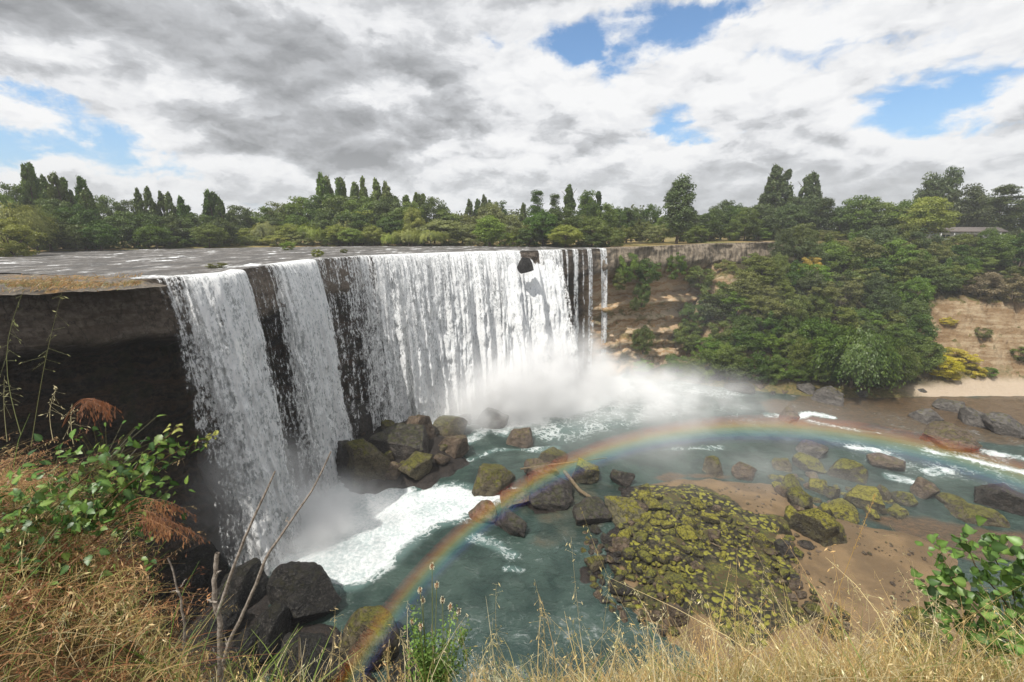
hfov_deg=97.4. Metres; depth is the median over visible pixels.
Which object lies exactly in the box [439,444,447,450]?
stone
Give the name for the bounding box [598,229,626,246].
bush
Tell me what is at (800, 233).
slope tree
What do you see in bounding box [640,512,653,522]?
stone
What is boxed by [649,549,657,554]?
stone
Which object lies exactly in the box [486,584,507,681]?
grass stalk
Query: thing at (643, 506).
stone
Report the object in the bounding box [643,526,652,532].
stone
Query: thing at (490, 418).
boulder
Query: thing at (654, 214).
broadleaf tree
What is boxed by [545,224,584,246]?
broadleaf tree
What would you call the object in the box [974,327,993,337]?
slope bush
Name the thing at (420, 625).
plantain flower
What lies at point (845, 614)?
stone
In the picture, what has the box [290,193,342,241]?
broadleaf tree
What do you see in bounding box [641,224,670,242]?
bush
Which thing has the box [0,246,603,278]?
river
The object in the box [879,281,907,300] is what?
slope bush
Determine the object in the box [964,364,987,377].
gorse bush
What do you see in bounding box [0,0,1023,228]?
sky
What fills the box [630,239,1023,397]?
hill
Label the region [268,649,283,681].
boulder
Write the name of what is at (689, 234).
bush
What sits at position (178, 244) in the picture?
bush
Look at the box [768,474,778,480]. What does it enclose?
stone
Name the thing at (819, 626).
stone
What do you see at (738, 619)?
grass stalk
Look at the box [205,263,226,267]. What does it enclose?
river bush
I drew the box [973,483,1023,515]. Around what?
boulder
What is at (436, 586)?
plantain flower
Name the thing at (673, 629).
stone
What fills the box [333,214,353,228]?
willow tree
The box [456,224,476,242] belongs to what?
broadleaf tree
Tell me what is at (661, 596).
stone
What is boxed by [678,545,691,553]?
stone
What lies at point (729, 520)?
stone
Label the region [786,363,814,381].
slope bush
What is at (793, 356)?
slope tree
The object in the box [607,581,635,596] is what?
stone
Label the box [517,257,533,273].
lip rock
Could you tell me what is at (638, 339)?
cliff bush
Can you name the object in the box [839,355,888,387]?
slope bush
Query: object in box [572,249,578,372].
water thread
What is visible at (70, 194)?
poplar tree
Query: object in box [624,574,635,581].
stone
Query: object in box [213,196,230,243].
poplar tree
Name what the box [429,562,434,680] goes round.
plantain flower
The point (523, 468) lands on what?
driftwood pole
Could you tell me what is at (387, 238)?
willow tree
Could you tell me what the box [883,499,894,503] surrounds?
stone
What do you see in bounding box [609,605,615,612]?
stone
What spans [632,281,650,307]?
cliff bush
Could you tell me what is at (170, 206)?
poplar tree
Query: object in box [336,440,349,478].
boulder
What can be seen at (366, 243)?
bush
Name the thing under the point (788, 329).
slope tree
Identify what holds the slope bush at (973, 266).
on the hill
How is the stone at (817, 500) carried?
on the riverbed
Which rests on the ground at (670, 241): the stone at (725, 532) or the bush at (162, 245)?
the bush at (162, 245)
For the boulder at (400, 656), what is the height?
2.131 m
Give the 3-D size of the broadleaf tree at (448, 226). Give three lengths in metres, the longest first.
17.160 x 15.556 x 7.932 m
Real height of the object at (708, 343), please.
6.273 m
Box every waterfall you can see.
[158,269,301,575]
[247,259,353,505]
[314,255,383,437]
[352,250,521,430]
[500,259,583,408]
[538,249,564,292]
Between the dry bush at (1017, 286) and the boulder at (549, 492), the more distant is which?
the dry bush at (1017, 286)
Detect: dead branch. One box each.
[167,557,185,681]
[207,451,331,681]
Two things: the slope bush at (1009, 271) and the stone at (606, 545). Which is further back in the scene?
the slope bush at (1009, 271)
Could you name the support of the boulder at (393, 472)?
on the riverbed
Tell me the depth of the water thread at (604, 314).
109.15 m
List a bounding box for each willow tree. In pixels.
[0,201,66,251]
[247,221,282,244]
[293,223,326,242]
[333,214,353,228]
[378,232,402,245]
[388,227,421,245]
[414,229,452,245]
[802,323,925,394]
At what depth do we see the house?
143.71 m
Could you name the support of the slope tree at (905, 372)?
on the hill
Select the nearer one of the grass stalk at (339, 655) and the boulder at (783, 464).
the grass stalk at (339, 655)
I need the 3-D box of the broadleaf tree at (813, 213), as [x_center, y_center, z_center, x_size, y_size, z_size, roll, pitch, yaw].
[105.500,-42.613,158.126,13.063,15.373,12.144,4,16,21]
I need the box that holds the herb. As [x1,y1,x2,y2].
[402,599,471,681]
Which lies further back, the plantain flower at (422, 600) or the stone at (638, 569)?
the stone at (638, 569)
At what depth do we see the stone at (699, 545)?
49.96 m
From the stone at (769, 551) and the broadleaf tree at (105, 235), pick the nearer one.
the stone at (769, 551)
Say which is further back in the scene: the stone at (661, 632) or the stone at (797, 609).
the stone at (797, 609)
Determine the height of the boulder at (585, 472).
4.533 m
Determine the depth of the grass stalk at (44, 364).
2.55 m
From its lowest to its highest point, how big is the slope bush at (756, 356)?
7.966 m
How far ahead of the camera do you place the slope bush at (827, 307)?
107.64 m
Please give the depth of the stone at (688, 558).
47.68 m
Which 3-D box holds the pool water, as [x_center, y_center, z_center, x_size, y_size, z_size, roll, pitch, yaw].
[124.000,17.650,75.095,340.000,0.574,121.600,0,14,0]
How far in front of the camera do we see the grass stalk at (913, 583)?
2.56 m
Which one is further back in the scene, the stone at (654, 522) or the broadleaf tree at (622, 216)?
the broadleaf tree at (622, 216)
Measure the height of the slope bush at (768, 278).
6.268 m
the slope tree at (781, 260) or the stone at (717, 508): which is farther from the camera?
the slope tree at (781, 260)
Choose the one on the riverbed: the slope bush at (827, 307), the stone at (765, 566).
the stone at (765, 566)
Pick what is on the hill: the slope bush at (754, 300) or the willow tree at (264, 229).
the slope bush at (754, 300)
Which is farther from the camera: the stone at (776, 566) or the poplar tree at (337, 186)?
the poplar tree at (337, 186)
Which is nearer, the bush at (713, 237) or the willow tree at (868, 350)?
the willow tree at (868, 350)
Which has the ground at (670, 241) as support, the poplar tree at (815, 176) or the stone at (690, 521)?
the poplar tree at (815, 176)
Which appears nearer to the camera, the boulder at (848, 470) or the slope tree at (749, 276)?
the boulder at (848, 470)
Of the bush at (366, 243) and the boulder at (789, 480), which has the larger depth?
the bush at (366, 243)
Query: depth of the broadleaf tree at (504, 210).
163.01 m
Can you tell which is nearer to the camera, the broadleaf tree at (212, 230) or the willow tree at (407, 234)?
the broadleaf tree at (212, 230)
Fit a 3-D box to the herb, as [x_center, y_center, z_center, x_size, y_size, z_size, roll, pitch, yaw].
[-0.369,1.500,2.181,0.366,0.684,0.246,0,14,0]
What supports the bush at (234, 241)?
on the ground at (670, 241)
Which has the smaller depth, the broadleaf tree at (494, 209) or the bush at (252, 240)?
the bush at (252, 240)
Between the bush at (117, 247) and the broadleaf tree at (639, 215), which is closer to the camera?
the bush at (117, 247)
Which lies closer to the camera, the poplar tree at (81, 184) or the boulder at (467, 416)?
the boulder at (467, 416)
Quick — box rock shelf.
[0,274,167,294]
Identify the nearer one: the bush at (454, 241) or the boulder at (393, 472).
the boulder at (393, 472)
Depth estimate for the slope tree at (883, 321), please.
109.20 m
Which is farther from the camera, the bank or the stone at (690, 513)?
the stone at (690, 513)
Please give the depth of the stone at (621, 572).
46.47 m
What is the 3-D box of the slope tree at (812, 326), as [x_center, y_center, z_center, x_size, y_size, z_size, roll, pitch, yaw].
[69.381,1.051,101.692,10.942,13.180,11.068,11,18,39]
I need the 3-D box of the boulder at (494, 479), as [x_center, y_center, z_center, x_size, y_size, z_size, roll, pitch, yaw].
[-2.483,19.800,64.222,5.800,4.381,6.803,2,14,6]
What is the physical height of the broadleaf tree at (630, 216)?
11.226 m
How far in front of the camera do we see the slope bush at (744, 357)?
105.28 m
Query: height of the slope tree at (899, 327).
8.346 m
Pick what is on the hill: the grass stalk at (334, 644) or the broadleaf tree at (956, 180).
the broadleaf tree at (956, 180)
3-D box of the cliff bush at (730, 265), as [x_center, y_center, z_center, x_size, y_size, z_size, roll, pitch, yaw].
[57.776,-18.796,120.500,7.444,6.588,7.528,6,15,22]
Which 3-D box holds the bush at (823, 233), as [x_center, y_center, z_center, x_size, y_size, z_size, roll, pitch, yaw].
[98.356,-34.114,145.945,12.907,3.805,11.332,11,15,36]
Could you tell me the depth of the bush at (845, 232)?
151.71 m
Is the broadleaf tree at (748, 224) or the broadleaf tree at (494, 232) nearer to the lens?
the broadleaf tree at (494, 232)
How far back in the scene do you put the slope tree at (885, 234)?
123.09 m
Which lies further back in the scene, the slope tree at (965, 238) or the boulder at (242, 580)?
the slope tree at (965, 238)
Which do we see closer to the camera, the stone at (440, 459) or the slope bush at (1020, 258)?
the stone at (440, 459)
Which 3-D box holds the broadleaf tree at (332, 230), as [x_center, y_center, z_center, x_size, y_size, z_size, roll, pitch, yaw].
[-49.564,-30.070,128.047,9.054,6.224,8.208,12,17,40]
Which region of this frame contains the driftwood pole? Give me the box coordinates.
[520,457,606,469]
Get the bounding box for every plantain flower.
[418,587,425,664]
[418,622,426,681]
[421,596,428,677]
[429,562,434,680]
[433,582,438,668]
[438,596,444,676]
[445,604,451,681]
[446,608,460,681]
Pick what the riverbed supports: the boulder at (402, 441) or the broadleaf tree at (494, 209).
the boulder at (402, 441)
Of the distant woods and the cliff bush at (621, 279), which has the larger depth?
the distant woods
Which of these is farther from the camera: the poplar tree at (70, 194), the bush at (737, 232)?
the bush at (737, 232)
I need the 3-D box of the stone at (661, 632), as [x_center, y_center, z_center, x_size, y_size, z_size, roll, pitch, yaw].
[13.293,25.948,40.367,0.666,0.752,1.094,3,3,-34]
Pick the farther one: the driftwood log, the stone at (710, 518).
the driftwood log
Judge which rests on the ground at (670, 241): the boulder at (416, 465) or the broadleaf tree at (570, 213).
the broadleaf tree at (570, 213)
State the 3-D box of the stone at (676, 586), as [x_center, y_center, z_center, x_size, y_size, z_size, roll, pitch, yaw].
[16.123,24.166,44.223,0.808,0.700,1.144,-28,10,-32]
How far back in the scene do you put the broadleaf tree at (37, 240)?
87.57 m
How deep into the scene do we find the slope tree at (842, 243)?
123.11 m
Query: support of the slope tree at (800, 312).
on the hill
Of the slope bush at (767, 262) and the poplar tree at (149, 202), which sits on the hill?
the slope bush at (767, 262)
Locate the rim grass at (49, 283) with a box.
[0,273,149,292]
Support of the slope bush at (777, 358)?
on the hill
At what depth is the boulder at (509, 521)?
53.49 m
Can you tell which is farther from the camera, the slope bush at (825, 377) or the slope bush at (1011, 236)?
the slope bush at (1011, 236)
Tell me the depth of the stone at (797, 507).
57.35 m
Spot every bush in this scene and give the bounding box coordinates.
[0,217,46,256]
[32,241,61,250]
[58,241,79,248]
[84,238,112,248]
[102,242,125,248]
[119,236,148,248]
[129,238,152,248]
[150,240,176,247]
[165,235,190,247]
[179,236,204,246]
[193,238,223,247]
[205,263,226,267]
[217,234,240,246]
[228,238,249,245]
[240,234,260,245]
[245,237,272,244]
[259,235,291,245]
[279,241,295,249]
[285,232,318,245]
[311,249,323,256]
[317,236,342,245]
[343,235,356,245]
[363,234,378,245]
[393,237,411,245]
[410,239,428,245]
[438,236,463,245]
[460,231,482,245]
[495,232,509,245]
[504,231,520,246]
[515,228,541,246]
[540,238,560,245]
[553,237,572,246]
[571,232,594,246]
[582,233,606,246]
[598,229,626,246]
[611,225,637,242]
[611,273,626,289]
[615,253,638,281]
[627,228,651,240]
[629,298,640,310]
[630,219,652,241]
[630,325,655,354]
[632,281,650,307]
[632,358,653,372]
[635,258,661,286]
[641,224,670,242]
[660,353,692,379]
[666,252,687,279]
[673,223,696,241]
[678,301,709,326]
[681,225,714,242]
[684,265,715,289]
[691,348,718,381]
[698,231,722,240]
[698,281,732,306]
[706,317,742,343]
[714,259,741,274]
[715,291,757,321]
[717,219,743,240]
[729,352,754,375]
[735,264,777,286]
[741,252,765,266]
[741,254,784,280]
[741,291,781,324]
[742,228,772,240]
[742,351,774,381]
[748,296,801,326]
[753,311,782,346]
[755,357,780,382]
[756,354,783,384]
[760,228,781,239]
[762,328,791,354]
[769,357,799,379]
[776,259,812,291]
[776,326,810,362]
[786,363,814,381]
[789,326,825,348]
[794,239,831,275]
[795,315,820,337]
[796,229,833,256]
[800,256,822,269]
[802,280,844,310]
[805,291,833,320]
[806,230,838,240]
[806,359,833,381]
[808,303,858,323]
[815,230,844,238]
[819,320,849,333]
[821,253,866,290]
[827,275,864,307]
[834,248,866,269]
[836,230,862,239]
[836,267,889,294]
[836,307,889,329]
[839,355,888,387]
[845,237,891,269]
[847,231,884,248]
[871,237,922,275]
[878,260,922,285]
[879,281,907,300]
[886,223,925,258]
[889,298,917,318]
[896,228,943,252]
[900,357,925,379]
[903,250,944,283]
[919,242,960,265]
[923,254,976,273]
[929,245,978,261]
[929,355,965,377]
[934,347,969,360]
[936,262,983,290]
[939,317,958,325]
[942,369,962,379]
[945,256,982,284]
[950,354,983,368]
[957,272,1006,299]
[960,254,998,274]
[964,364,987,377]
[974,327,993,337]
[979,367,998,376]
[988,273,1023,302]
[995,233,1023,258]
[995,233,1023,271]
[999,266,1023,283]
[1009,346,1023,360]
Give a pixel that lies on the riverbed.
(861, 568)
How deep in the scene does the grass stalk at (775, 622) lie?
2.38 m
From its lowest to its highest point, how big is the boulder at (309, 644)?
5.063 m
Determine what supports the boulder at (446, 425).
on the riverbed
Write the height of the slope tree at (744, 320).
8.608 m
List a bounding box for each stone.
[380,419,394,429]
[384,450,394,460]
[434,453,450,465]
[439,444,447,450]
[584,555,603,572]
[589,538,597,545]
[590,524,601,534]
[590,574,596,581]
[590,581,598,588]
[593,589,601,598]
[597,544,603,548]
[599,578,604,585]
[599,596,609,603]
[600,532,612,543]
[600,554,606,563]
[604,543,609,550]
[607,555,613,562]
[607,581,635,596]
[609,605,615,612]
[611,565,619,571]
[612,537,629,556]
[613,551,621,556]
[614,569,627,576]
[614,575,623,582]
[616,596,622,601]
[617,522,624,529]
[617,529,631,539]
[619,610,627,622]
[622,547,634,560]
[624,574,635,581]
[624,596,631,600]
[625,562,632,573]
[628,520,634,525]
[633,531,647,543]
[635,500,647,511]
[635,566,642,572]
[636,490,652,500]
[637,550,654,564]
[637,615,643,621]
[638,592,644,599]
[639,545,649,551]
[639,609,646,614]
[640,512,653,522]
[641,496,662,509]
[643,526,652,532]
[645,568,656,578]
[645,604,653,611]
[648,578,654,584]
[648,610,664,621]
[649,518,659,526]
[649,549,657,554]
[653,511,666,519]
[654,626,665,635]
[655,495,662,499]
[655,583,663,592]
[656,553,669,564]
[656,592,666,600]
[657,569,665,574]
[657,619,667,631]
[658,519,674,528]
[661,503,671,510]
[661,602,688,626]
[667,577,675,585]
[667,626,678,636]
[668,528,675,536]
[668,589,683,604]
[669,566,679,572]
[671,583,681,590]
[672,508,682,517]
[673,555,680,561]
[674,525,698,539]
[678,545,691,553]
[682,517,696,529]
[683,582,696,592]
[685,511,694,516]
[685,555,691,561]
[690,497,706,510]
[690,560,699,569]
[693,550,702,557]
[694,542,703,549]
[701,512,720,524]
[706,502,712,507]
[708,529,720,541]
[711,505,722,511]
[713,539,723,545]
[718,551,726,560]
[720,510,728,517]
[722,529,728,535]
[725,517,732,523]
[733,540,738,546]
[735,520,742,526]
[737,529,747,535]
[751,527,759,532]
[755,383,764,389]
[762,547,777,555]
[762,562,772,573]
[763,573,771,581]
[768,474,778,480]
[770,555,777,560]
[771,481,781,486]
[773,564,781,569]
[774,485,788,497]
[776,578,786,585]
[778,568,789,578]
[780,524,791,534]
[783,585,791,593]
[784,535,794,540]
[787,593,797,601]
[788,578,802,590]
[789,574,799,578]
[790,601,797,606]
[793,505,804,510]
[793,546,803,557]
[794,590,806,598]
[794,607,803,613]
[801,601,823,618]
[805,471,818,478]
[809,588,817,595]
[809,595,820,602]
[812,497,821,502]
[817,502,830,514]
[817,622,824,633]
[823,616,843,629]
[827,627,844,642]
[836,605,850,620]
[840,621,851,631]
[863,506,880,519]
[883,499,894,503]
[886,508,906,519]
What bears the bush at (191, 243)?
on the ground at (670, 241)
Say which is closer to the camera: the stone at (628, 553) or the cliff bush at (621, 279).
the stone at (628, 553)
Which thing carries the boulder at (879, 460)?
in the pool water
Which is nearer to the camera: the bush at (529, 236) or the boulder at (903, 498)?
the boulder at (903, 498)
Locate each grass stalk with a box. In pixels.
[0,288,24,434]
[0,376,22,439]
[19,293,70,445]
[38,385,64,438]
[40,537,65,614]
[61,407,90,443]
[66,554,106,629]
[100,531,131,634]
[329,608,347,677]
[335,628,348,678]
[379,644,392,679]
[479,622,503,677]
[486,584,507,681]
[529,579,549,681]
[566,541,589,652]
[580,508,668,676]
[597,576,612,681]
[640,602,656,669]
[719,583,745,656]
[765,589,781,673]
[808,493,875,673]
[843,605,899,660]
[844,564,871,645]
[883,525,927,678]
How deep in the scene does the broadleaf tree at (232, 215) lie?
129.52 m
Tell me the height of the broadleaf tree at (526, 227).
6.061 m
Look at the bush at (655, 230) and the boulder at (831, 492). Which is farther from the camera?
the bush at (655, 230)
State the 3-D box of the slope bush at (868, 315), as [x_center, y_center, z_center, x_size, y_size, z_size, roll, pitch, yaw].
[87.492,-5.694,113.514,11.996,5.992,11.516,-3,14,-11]
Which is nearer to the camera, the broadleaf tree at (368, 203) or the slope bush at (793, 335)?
the slope bush at (793, 335)
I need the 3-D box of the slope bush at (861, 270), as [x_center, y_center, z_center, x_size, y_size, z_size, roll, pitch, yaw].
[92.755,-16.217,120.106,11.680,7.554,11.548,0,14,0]
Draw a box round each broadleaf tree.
[0,181,30,212]
[0,193,18,246]
[5,212,57,251]
[33,198,80,248]
[35,208,72,250]
[53,204,106,250]
[53,223,101,250]
[75,223,121,250]
[93,194,124,224]
[99,210,140,247]
[110,199,143,228]
[121,212,169,247]
[132,224,173,248]
[153,215,192,243]
[177,212,211,241]
[188,223,229,247]
[204,217,239,244]
[226,205,261,234]
[235,228,260,238]
[238,216,263,233]
[252,206,282,226]
[260,201,299,224]
[260,217,286,240]
[272,223,301,241]
[274,196,319,242]
[276,215,314,240]
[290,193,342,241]
[309,210,345,243]
[315,195,359,227]
[322,224,347,245]
[334,208,381,243]
[335,227,367,245]
[340,196,385,227]
[346,210,375,243]
[360,225,386,245]
[368,196,402,243]
[374,216,404,243]
[387,201,425,241]
[402,206,425,243]
[414,219,469,244]
[418,196,448,242]
[431,208,461,242]
[449,213,478,243]
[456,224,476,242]
[471,215,506,245]
[473,202,508,230]
[490,200,506,241]
[499,214,523,236]
[510,225,540,246]
[522,209,562,246]
[544,207,582,238]
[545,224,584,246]
[564,214,595,240]
[576,190,599,231]
[576,216,611,246]
[596,202,620,243]
[605,206,627,230]
[621,207,636,242]
[625,207,646,241]
[638,203,661,229]
[651,215,674,241]
[662,173,699,243]
[687,212,706,236]
[695,208,727,240]
[707,199,735,228]
[722,203,747,226]
[731,207,763,240]
[745,203,783,239]
[773,202,808,230]
[784,196,804,226]
[797,197,835,230]
[811,197,836,232]
[821,206,857,239]
[834,194,878,231]
[854,197,900,228]
[866,210,904,233]
[883,199,931,236]
[898,196,963,236]
[912,171,949,214]
[931,165,964,203]
[936,183,995,226]
[937,201,978,225]
[961,193,1007,227]
[1003,199,1023,234]
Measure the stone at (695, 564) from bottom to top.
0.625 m
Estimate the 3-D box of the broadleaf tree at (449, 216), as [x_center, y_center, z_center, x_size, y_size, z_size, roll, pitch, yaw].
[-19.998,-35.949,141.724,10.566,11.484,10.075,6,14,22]
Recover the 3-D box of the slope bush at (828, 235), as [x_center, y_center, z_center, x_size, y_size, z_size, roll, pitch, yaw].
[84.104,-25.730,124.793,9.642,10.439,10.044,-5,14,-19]
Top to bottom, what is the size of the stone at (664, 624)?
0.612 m
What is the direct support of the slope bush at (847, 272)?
on the hill
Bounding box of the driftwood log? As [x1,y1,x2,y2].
[563,470,590,496]
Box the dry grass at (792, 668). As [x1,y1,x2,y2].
[0,414,1023,681]
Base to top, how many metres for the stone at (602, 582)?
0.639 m
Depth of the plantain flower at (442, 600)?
2.04 m
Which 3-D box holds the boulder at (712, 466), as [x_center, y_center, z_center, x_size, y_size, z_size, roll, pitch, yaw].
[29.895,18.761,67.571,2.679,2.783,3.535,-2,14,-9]
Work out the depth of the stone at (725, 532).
52.01 m
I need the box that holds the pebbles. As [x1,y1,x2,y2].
[613,481,929,636]
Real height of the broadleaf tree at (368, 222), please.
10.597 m
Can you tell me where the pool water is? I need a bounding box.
[208,372,1023,681]
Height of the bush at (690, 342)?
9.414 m
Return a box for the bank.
[0,502,169,681]
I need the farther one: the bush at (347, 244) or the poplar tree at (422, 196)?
the poplar tree at (422, 196)
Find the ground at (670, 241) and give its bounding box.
[0,234,1016,278]
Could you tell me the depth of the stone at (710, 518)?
53.95 m
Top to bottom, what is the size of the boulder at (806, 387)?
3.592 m
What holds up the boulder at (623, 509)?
on the riverbed
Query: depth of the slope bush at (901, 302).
113.13 m
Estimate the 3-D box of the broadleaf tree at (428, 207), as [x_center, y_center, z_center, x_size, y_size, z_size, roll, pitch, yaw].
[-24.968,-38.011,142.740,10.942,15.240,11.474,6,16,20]
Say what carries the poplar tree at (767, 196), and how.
on the hill
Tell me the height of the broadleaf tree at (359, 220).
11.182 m
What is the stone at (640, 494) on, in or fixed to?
on the riverbed
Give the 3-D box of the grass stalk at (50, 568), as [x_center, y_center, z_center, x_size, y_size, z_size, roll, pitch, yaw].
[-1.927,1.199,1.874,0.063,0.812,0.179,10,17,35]
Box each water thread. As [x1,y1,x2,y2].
[565,249,568,320]
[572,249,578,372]
[582,249,584,380]
[586,249,592,378]
[599,248,607,353]
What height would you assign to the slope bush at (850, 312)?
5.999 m
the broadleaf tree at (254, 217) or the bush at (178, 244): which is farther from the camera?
the broadleaf tree at (254, 217)
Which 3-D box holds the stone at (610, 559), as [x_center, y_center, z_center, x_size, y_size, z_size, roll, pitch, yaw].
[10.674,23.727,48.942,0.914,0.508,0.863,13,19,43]
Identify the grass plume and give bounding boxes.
[62,398,123,437]
[69,550,141,588]
[107,517,209,555]
[113,498,196,540]
[121,505,173,550]
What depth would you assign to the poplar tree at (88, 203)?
101.77 m
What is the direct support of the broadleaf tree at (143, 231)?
on the ground at (670, 241)
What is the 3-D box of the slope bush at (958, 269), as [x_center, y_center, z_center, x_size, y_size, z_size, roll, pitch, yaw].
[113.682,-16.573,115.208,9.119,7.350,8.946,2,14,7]
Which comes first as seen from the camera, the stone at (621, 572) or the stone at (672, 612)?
the stone at (672, 612)
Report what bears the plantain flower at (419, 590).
on the bank
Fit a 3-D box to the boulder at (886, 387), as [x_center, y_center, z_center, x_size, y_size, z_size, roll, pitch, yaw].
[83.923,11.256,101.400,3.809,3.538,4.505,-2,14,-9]
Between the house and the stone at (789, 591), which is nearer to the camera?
the stone at (789, 591)
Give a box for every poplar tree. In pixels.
[17,162,38,247]
[24,162,47,243]
[38,173,61,247]
[47,171,69,209]
[59,176,75,214]
[74,175,92,223]
[77,188,103,247]
[132,187,146,221]
[143,186,163,225]
[157,190,171,228]
[163,191,178,235]
[176,195,194,244]
[201,189,217,236]
[209,191,225,244]
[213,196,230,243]
[314,172,329,213]
[323,175,336,242]
[334,178,343,242]
[337,177,347,200]
[349,181,361,242]
[358,175,369,207]
[369,177,382,242]
[381,180,393,242]
[401,194,410,240]
[412,192,425,242]
[421,193,425,241]
[465,198,473,223]
[473,199,480,237]
[478,194,487,214]
[518,202,527,226]
[562,184,576,240]
[592,191,603,219]
[755,164,783,238]
[760,163,785,238]
[780,168,794,218]
[798,173,816,229]
[804,170,820,224]
[814,180,822,216]
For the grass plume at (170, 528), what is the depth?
1.98 m
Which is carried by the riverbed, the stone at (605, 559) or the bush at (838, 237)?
the stone at (605, 559)
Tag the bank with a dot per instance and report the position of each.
(60, 662)
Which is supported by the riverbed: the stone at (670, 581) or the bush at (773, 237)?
the stone at (670, 581)
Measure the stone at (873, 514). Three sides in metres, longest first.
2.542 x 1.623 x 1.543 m
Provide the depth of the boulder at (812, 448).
72.58 m
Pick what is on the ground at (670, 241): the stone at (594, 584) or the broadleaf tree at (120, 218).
the broadleaf tree at (120, 218)
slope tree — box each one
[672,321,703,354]
[681,356,706,380]
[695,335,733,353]
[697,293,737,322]
[706,345,753,381]
[716,342,735,369]
[721,327,749,351]
[725,270,766,303]
[730,312,756,337]
[733,326,770,352]
[749,283,781,304]
[768,227,797,257]
[769,252,790,285]
[769,278,795,302]
[774,314,798,337]
[780,294,811,324]
[782,223,820,257]
[787,335,815,372]
[790,316,847,368]
[792,263,835,289]
[794,267,828,303]
[806,240,852,271]
[812,239,859,260]
[818,357,848,382]
[839,317,864,333]
[848,310,889,325]
[852,319,880,336]
[858,225,902,258]
[858,256,898,284]
[860,271,888,303]
[864,288,900,316]
[864,309,907,332]
[880,349,920,387]
[881,322,921,348]
[894,345,923,376]
[896,249,934,275]
[896,298,934,330]
[897,275,936,306]
[897,313,941,353]
[908,336,948,372]
[917,265,969,291]
[942,232,979,252]
[967,235,1019,266]
[970,227,1000,253]
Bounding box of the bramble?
[0,414,218,588]
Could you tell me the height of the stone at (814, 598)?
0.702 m
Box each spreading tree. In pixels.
[526,189,544,240]
[544,193,562,226]
[975,184,1023,236]
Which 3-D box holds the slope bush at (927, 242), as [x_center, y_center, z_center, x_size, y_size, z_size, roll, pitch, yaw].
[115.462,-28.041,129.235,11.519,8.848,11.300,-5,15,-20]
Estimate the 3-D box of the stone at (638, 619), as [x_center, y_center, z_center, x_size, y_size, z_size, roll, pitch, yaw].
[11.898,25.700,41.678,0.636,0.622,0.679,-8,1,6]
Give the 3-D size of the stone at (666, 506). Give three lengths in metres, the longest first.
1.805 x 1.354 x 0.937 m
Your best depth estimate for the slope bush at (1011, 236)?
124.05 m
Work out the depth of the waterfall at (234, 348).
44.73 m
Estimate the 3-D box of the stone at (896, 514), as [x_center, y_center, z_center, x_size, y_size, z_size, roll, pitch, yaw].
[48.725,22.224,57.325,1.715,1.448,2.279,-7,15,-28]
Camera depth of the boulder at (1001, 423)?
79.84 m
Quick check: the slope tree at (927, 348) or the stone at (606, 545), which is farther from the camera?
the slope tree at (927, 348)
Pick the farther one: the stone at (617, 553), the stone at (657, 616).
the stone at (617, 553)
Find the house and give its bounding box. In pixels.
[925,227,1008,240]
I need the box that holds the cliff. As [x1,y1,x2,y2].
[0,242,782,596]
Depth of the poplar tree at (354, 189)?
144.30 m
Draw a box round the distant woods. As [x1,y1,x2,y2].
[112,204,1017,235]
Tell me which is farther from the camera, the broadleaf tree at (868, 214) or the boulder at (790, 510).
the broadleaf tree at (868, 214)
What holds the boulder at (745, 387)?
in the pool water
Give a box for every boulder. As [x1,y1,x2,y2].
[169,541,229,592]
[205,607,247,641]
[209,557,268,608]
[224,534,240,547]
[225,626,259,681]
[243,547,275,569]
[252,600,292,662]
[266,561,341,627]
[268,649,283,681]
[278,632,330,681]
[320,645,346,680]
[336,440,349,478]
[338,605,399,674]
[341,399,381,440]
[345,438,390,487]
[368,422,428,459]
[384,461,400,479]
[386,649,444,681]
[398,451,432,479]
[404,414,435,438]
[433,415,467,436]
[438,434,468,458]
[459,413,471,424]
[468,500,497,523]
[472,463,515,496]
[475,407,508,428]
[494,507,526,537]
[500,489,529,508]
[506,427,532,447]
[524,458,558,475]
[526,474,572,510]
[539,446,567,464]
[571,458,599,483]
[572,496,611,524]
[604,496,645,525]
[609,469,634,486]
[639,483,649,489]
[688,376,702,383]
[702,456,723,476]
[704,366,724,380]
[723,382,755,393]
[731,461,756,480]
[754,533,772,547]
[771,458,791,472]
[774,538,795,557]
[778,406,799,422]
[781,474,802,488]
[784,505,796,521]
[785,486,812,509]
[788,508,847,546]
[792,452,826,472]
[795,439,828,458]
[796,380,814,394]
[797,540,814,549]
[808,478,826,494]
[811,386,843,406]
[823,486,840,498]
[827,458,868,483]
[828,498,859,523]
[843,484,886,513]
[856,389,867,396]
[866,452,905,470]
[877,484,891,500]
[882,384,893,389]
[889,504,908,514]
[890,606,950,660]
[891,491,917,506]
[907,408,943,423]
[910,477,939,498]
[919,421,982,451]
[932,398,965,412]
[935,492,967,504]
[944,501,1010,527]
[958,407,988,428]
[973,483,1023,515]
[981,412,1023,438]
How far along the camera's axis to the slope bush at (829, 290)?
108.29 m
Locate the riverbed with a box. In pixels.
[137,420,989,681]
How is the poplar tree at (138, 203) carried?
on the ground at (670, 241)
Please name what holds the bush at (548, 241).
on the ground at (670, 241)
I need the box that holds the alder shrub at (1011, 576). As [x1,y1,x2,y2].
[910,515,1023,672]
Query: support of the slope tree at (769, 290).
on the hill
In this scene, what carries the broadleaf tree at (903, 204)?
on the hill
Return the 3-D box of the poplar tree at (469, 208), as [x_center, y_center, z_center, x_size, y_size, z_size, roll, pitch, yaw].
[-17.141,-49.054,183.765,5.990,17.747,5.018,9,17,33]
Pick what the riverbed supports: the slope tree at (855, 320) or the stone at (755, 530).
the stone at (755, 530)

